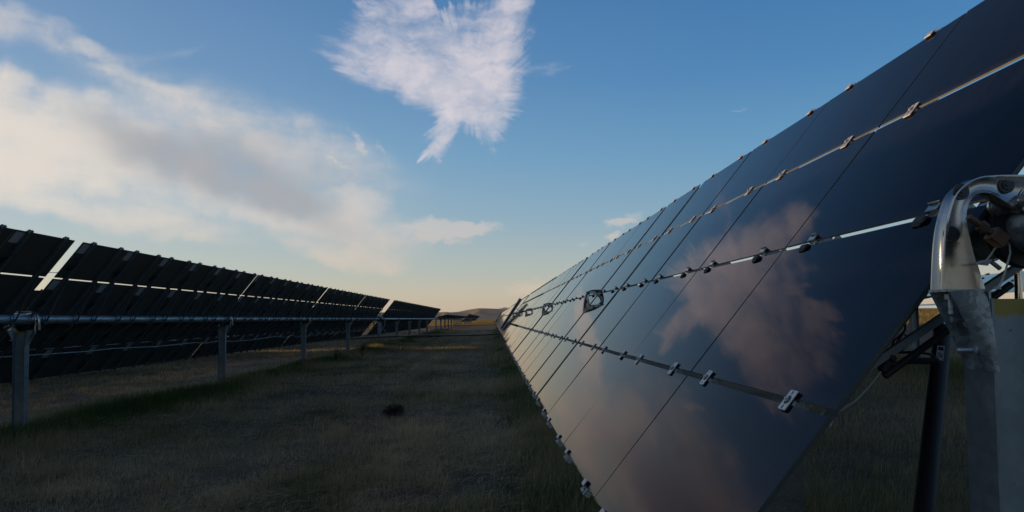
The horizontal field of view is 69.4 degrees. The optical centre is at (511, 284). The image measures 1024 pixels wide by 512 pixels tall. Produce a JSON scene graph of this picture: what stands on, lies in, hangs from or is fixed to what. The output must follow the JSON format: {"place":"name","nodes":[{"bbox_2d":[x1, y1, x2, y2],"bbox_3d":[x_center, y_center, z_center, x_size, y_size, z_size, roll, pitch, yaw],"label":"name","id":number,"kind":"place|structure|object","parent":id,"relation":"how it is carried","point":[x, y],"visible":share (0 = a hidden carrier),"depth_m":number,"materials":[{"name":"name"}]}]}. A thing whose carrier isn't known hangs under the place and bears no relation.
{"place":"outdoors","nodes":[
{"label":"outdoors","id":0,"kind":"place"},
{"bbox_2d":[0,328,461,477],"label":"green grass","id":1,"kind":"structure","parent":0,"point":[142,405],"depth_m":11.99,"materials":[{"name":"green plant"}]},
{"bbox_2d":[196,343,498,358],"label":"seed grass","id":2,"kind":"structure","parent":0,"point":[456,348],"depth_m":33.50,"materials":[{"name":"brown plant"}]},
{"bbox_2d":[351,328,512,368],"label":"seed grass","id":3,"kind":"structure","parent":0,"point":[498,361],"depth_m":21.72,"materials":[{"name":"plant"}]},
{"bbox_2d":[0,309,969,511],"bbox_3d":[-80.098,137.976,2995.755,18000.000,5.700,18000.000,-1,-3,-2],"label":"ground","id":4,"kind":"structure","parent":0,"point":[787,498],"depth_m":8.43,"materials":[{"name":"plant"}]},
{"bbox_2d":[7,311,39,430],"bbox_3d":[-6.416,1.285,9.686,0.399,1.878,0.199,0,-3,-22],"label":"support post","id":5,"kind":"object","parent":4,"relation":"on","point":[21,341],"visible":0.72,"depth_m":9.68,"materials":[{"name":"grey metal"}]},
{"bbox_2d":[0,224,74,334],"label":"solar table","id":6,"kind":"object","parent":5,"relation":"on","point":[21,251],"visible":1,"depth_m":9.12,"materials":[{"name":"glass"}]},
{"bbox_2d":[0,242,256,385],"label":"solar table","id":7,"kind":"object","parent":5,"relation":"on","point":[181,314],"visible":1,"depth_m":12.16,"materials":[{"name":"glass"}]},
{"bbox_2d":[27,268,76,272],"bbox_3d":[-5.902,-0.193,9.485,0.008,0.085,1.101,-1,-3,-2],"label":"cable","id":8,"kind":"object","parent":7,"relation":"attached to","point":[52,272],"visible":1,"depth_m":9.49,"materials":[{"name":"black rubber"}]},
{"bbox_2d":[0,329,369,357],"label":"cable","id":9,"kind":"object","parent":5,"relation":"attached to","point":[160,346],"visible":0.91,"depth_m":13.45,"materials":[{"name":"black rubber"}]},
{"bbox_2d":[215,314,232,381],"bbox_3d":[-6.609,1.618,16.926,0.399,1.878,0.199,0,-3,-22],"label":"support post","id":10,"kind":"object","parent":4,"relation":"on","point":[222,331],"visible":0.56,"depth_m":16.92,"materials":[{"name":"grey metal"}]},
{"bbox_2d":[191,275,327,359],"bbox_3d":[-6.650,0.961,20.648,0.239,2.528,7.440,38,-3,0],"label":"solar table","id":11,"kind":"object","parent":10,"relation":"attached to","point":[277,316],"visible":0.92,"depth_m":19.85,"materials":[{"name":"glass"}]},
{"bbox_2d":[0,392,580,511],"bbox_3d":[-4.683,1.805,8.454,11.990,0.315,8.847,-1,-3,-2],"label":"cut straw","id":12,"kind":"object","parent":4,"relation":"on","point":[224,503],"visible":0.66,"depth_m":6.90,"materials":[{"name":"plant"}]},
{"bbox_2d":[299,316,310,361],"bbox_3d":[-6.804,1.953,24.215,0.399,1.878,0.199,0,-3,-22],"label":"support post","id":13,"kind":"object","parent":4,"relation":"on","point":[303,327],"visible":0.64,"depth_m":24.21,"materials":[{"name":"grey metal"}]},
{"bbox_2d":[334,346,341,361],"bbox_3d":[-5.919,2.356,25.091,0.422,0.567,0.624,-1,-3,-2],"label":"weed plant","id":14,"kind":"object","parent":4,"relation":"on","point":[335,353],"visible":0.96,"depth_m":25.14,"materials":[{"name":"green plant"}]},
{"bbox_2d":[344,316,352,350],"bbox_3d":[-7.003,2.295,31.635,0.399,1.878,0.199,0,-3,-22],"label":"support post","id":15,"kind":"object","parent":4,"relation":"on","point":[347,325],"visible":0.69,"depth_m":31.63,"materials":[{"name":"grey metal"}]},
{"bbox_2d":[282,288,365,347],"bbox_3d":[-6.847,1.300,28.017,0.239,2.528,7.440,38,-3,0],"label":"solar table","id":16,"kind":"object","parent":15,"relation":"on","point":[324,318],"visible":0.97,"depth_m":27.55,"materials":[{"name":"glass"}]},
{"bbox_2d":[331,295,389,340],"bbox_3d":[-7.044,1.638,35.377,0.239,2.528,7.440,38,-3,0],"label":"solar table","id":17,"kind":"object","parent":15,"relation":"on","point":[364,316],"visible":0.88,"depth_m":35.07,"materials":[{"name":"glass"}]},
{"bbox_2d":[273,376,479,393],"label":"dead stalks","id":18,"kind":"object","parent":4,"relation":"on","point":[384,387],"visible":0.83,"depth_m":15.49,"materials":[{"name":"brown plant"}]},
{"bbox_2d":[377,315,386,340],"bbox_3d":[-7.007,2.613,39.824,0.553,1.988,1.850,-1,-3,-2],"label":"motor post","id":19,"kind":"object","parent":4,"relation":"on","point":[380,318],"visible":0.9,"depth_m":39.80,"materials":[{"name":"grey metal"}]},
{"bbox_2d":[381,403,405,417],"bbox_3d":[-1.694,1.830,10.589,0.352,0.269,0.358,-1,-3,-2],"label":"tumbleweed","id":20,"kind":"object","parent":4,"relation":"on","point":[395,410],"visible":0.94,"depth_m":10.54,"materials":[{"name":"brown plant"}]},
{"bbox_2d":[395,317,399,339],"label":"support post","id":21,"kind":"object","parent":4,"relation":"on","point":[396,328],"visible":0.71,"depth_m":47.82,"materials":[{"name":"grey metal"}]},
{"bbox_2d":[366,300,408,335],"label":"solar table","id":22,"kind":"object","parent":21,"relation":"on","point":[393,311],"visible":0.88,"depth_m":44.07,"materials":[{"name":"glass"}]},
{"bbox_2d":[408,318,412,335],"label":"support post","id":23,"kind":"object","parent":4,"relation":"on","point":[409,328],"visible":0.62,"depth_m":55.22,"materials":[{"name":"grey metal"}]},
{"bbox_2d":[386,303,419,332],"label":"solar table","id":24,"kind":"object","parent":23,"relation":"on","point":[407,313],"visible":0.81,"depth_m":51.51,"materials":[{"name":"glass"}]},
{"bbox_2d":[336,333,499,339],"bbox_3d":[-7.220,2.771,39.336,14.852,0.379,0.080,-1,-3,-2],"label":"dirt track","id":25,"kind":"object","parent":4,"relation":"on","point":[386,336],"visible":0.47,"depth_m":39.39,"materials":[{"name":"brown soil"}]},
{"bbox_2d":[418,318,421,333],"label":"support post","id":26,"kind":"object","parent":4,"relation":"on","point":[419,322],"visible":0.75,"depth_m":62.61,"materials":[{"name":"grey metal"}]},
{"bbox_2d":[400,305,428,330],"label":"solar table","id":27,"kind":"object","parent":26,"relation":"on","point":[418,313],"visible":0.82,"depth_m":58.90,"materials":[{"name":"glass"}]},
{"bbox_2d":[365,458,546,482],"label":"dead stalks","id":28,"kind":"object","parent":4,"relation":"on","point":[473,470],"visible":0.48,"depth_m":6.25,"materials":[{"name":"brown plant"}]},
{"bbox_2d":[497,306,513,327],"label":"solar table","id":29,"kind":"object","parent":4,"relation":"on","point":[505,317],"visible":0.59,"depth_m":56.90,"materials":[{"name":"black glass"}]},
{"bbox_2d":[496,303,515,326],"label":"solar table","id":30,"kind":"object","parent":4,"relation":"on","point":[505,315],"visible":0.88,"depth_m":63.78,"materials":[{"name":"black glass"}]},
{"bbox_2d":[480,367,596,511],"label":"seed grass","id":31,"kind":"structure","parent":4,"relation":"on","point":[547,468],"depth_m":6.23,"materials":[{"name":"green plant"}]},
{"bbox_2d":[542,303,552,316],"bbox_3d":[0.787,1.293,14.585,0.399,1.876,0.199,0,-3,-22],"label":"support post","id":32,"kind":"object","parent":4,"relation":"on","point":[543,308],"visible":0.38,"depth_m":14.60,"materials":[{"name":"grey metal"}]},
{"bbox_2d":[505,257,588,354],"bbox_3d":[0.744,0.634,18.297,0.246,2.528,7.460,38,-3,0],"label":"solar table","id":33,"kind":"object","parent":32,"relation":"on","point":[533,316],"visible":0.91,"depth_m":17.10,"materials":[{"name":"glass"}]},
{"bbox_2d":[583,289,602,349],"bbox_3d":[0.965,0.987,7.944,0.399,1.876,0.199,0,-3,-22],"label":"support post","id":34,"kind":"object","parent":4,"relation":"on","point":[586,303],"visible":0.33,"depth_m":7.96,"materials":[{"name":"silver metal"}]},
{"bbox_2d":[512,207,665,385],"bbox_3d":[0.932,0.310,11.252,0.246,2.528,6.650,38,-3,0],"label":"solar table","id":35,"kind":"object","parent":34,"relation":"on","point":[560,318],"visible":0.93,"depth_m":9.88,"materials":[{"name":"glass"}]},
{"bbox_2d":[358,309,939,328],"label":"pasture","id":36,"kind":"structure","parent":4,"relation":"on","point":[924,317],"depth_m":169.96,"materials":[{"name":"plant"}]},
{"bbox_2d":[909,305,920,370],"bbox_3d":[8.172,1.021,14.942,0.403,2.010,0.106,-1,-3,-2],"label":"support post","id":37,"kind":"object","parent":4,"relation":"on","point":[914,322],"visible":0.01,"depth_m":14.94,"materials":[{"name":"grey metal"}]},
{"bbox_2d":[928,175,1023,511],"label":"support post","id":38,"kind":"object","parent":4,"relation":"on","point":[986,331],"visible":1,"depth_m":1.62,"materials":[{"name":"grey metal"}]},
{"bbox_2d":[528,0,1023,511],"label":"solar table","id":39,"kind":"object","parent":38,"relation":"on","point":[822,314],"visible":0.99,"depth_m":2.60,"materials":[{"name":"glass"}]},
{"bbox_2d":[828,371,881,427],"bbox_3d":[0.818,0.266,1.769,0.159,0.142,0.030,0,-3,-13],"label":"cable","id":40,"kind":"object","parent":39,"relation":"attached to","point":[863,391],"visible":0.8,"depth_m":1.77,"materials":[{"name":"black rubber"}]},
{"bbox_2d":[877,324,940,372],"bbox_3d":[0.963,0.149,1.790,0.166,0.127,0.039,0,-3,-6],"label":"cable connector","id":41,"kind":"object","parent":39,"relation":"attached to","point":[885,366],"visible":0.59,"depth_m":1.79,"materials":[{"name":"black plastic"}]},
{"bbox_2d":[1014,270,1022,298],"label":"damper strut","id":42,"kind":"object","parent":39,"relation":"attached to","point":[1018,288],"depth_m":1.83,"materials":[{"name":"black paint"}]},
{"bbox_2d":[913,322,951,511],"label":"damper strut","id":43,"kind":"object","parent":38,"relation":"attached to","point":[927,480],"visible":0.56,"depth_m":2.03,"materials":[{"name":"black paint"}]},
{"bbox_2d":[965,207,1023,267],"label":"bearing hardware","id":44,"kind":"object","parent":38,"relation":"attached to","point":[993,230],"visible":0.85,"depth_m":1.68,"materials":[{"name":"metal"}]},
{"bbox_2d":[975,243,1010,289],"bbox_3d":[1.029,-0.041,1.579,0.062,0.104,0.029,-1,-3,-2],"label":"wire tie","id":45,"kind":"object","parent":44,"relation":"hanging from","point":[1004,273],"visible":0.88,"depth_m":1.57,"materials":[{"name":"grey plastic"}]},
{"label":"support post","id":46,"kind":"object","parent":4,"relation":"on","visible":0},
{"bbox_2d":[925,271,1023,298],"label":"solar table","id":47,"kind":"object","parent":46,"relation":"on","point":[986,277],"visible":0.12,"depth_m":12.57,"materials":[{"name":"metal"}]},
{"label":"motor post","id":48,"kind":"object","parent":4,"relation":"on","visible":0},
{"bbox_2d":[499,298,521,329],"bbox_3d":[0.039,1.563,37.890,0.405,1.887,0.055,33,-3,0],"label":"feeder panel","id":49,"kind":"object","parent":48,"relation":"attached to","point":[511,313],"visible":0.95,"depth_m":37.87,"materials":[{"name":"metal"}]},
{"bbox_2d":[498,295,528,332],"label":"solar table","id":50,"kind":"object","parent":48,"relation":"on","point":[519,305],"visible":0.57,"depth_m":39.51,"materials":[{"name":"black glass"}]},
{"bbox_2d":[0,0,1023,311],"label":"sky","id":51,"kind":"structure","parent":0,"point":[445,155],"materials":[{"name":"blue"}]},
{"bbox_2d":[428,328,599,511],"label":"long grass","id":52,"kind":"structure","parent":0,"point":[503,346],"depth_m":6.45,"materials":[{"name":"green plant"}]},
{"bbox_2d":[378,308,937,319],"bbox_3d":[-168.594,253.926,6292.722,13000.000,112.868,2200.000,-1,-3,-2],"label":"hills","id":53,"kind":"structure","parent":0,"point":[490,313],"depth_m":5827.78,"materials":[{"name":"brown plant"}]},
{"bbox_2d":[790,346,969,511],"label":"field grass","id":54,"kind":"structure","parent":0,"point":[956,369],"depth_m":6.69,"materials":[{"name":"green plant"}]},
{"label":"support post","id":55,"kind":"object","parent":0,"visible":0},
{"bbox_2d":[501,277,555,342],"bbox_3d":[0.521,0.955,25.701,0.181,2.542,7.430,38,-3,0],"label":"solar table","id":56,"kind":"object","parent":55,"relation":"on","point":[521,315],"visible":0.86,"depth_m":24.99,"materials":[{"name":"metal"}]},
{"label":"support post","id":57,"kind":"object","parent":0,"visible":0},
{"bbox_2d":[500,288,539,335],"bbox_3d":[0.322,1.297,33.146,0.181,2.542,7.500,38,-3,0],"label":"solar table","id":58,"kind":"object","parent":57,"relation":"on","point":[514,317],"visible":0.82,"depth_m":32.52,"materials":[{"name":"glass"}]},
{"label":"support post","id":59,"kind":"object","parent":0,"visible":0},
{"bbox_2d":[411,307,434,329],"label":"solar table","id":60,"kind":"object","parent":59,"relation":"on","point":[427,313],"visible":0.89,"depth_m":66.25,"materials":[{"name":"glass"}]},
{"bbox_2d":[420,308,440,328],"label":"solar table","id":61,"kind":"object","parent":59,"relation":"on","point":[434,313],"visible":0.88,"depth_m":73.66,"materials":[{"name":"glass"}]},
{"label":"support post","id":62,"kind":"object","parent":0,"visible":0},
{"bbox_2d":[0,289,77,351],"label":"solar table","id":63,"kind":"object","parent":62,"relation":"on","point":[33,296],"visible":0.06,"depth_m":20.77,"materials":[{"name":"black glass"}]},
{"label":"support post","id":64,"kind":"object","parent":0,"visible":0},
{"bbox_2d":[65,315,160,346],"bbox_3d":[-14.202,1.488,27.839,0.173,2.532,7.265,38,-3,0],"label":"solar table","id":65,"kind":"object","parent":64,"relation":"on","point":[119,343],"depth_m":27.63,"materials":[{"name":"black glass"}]}
]}

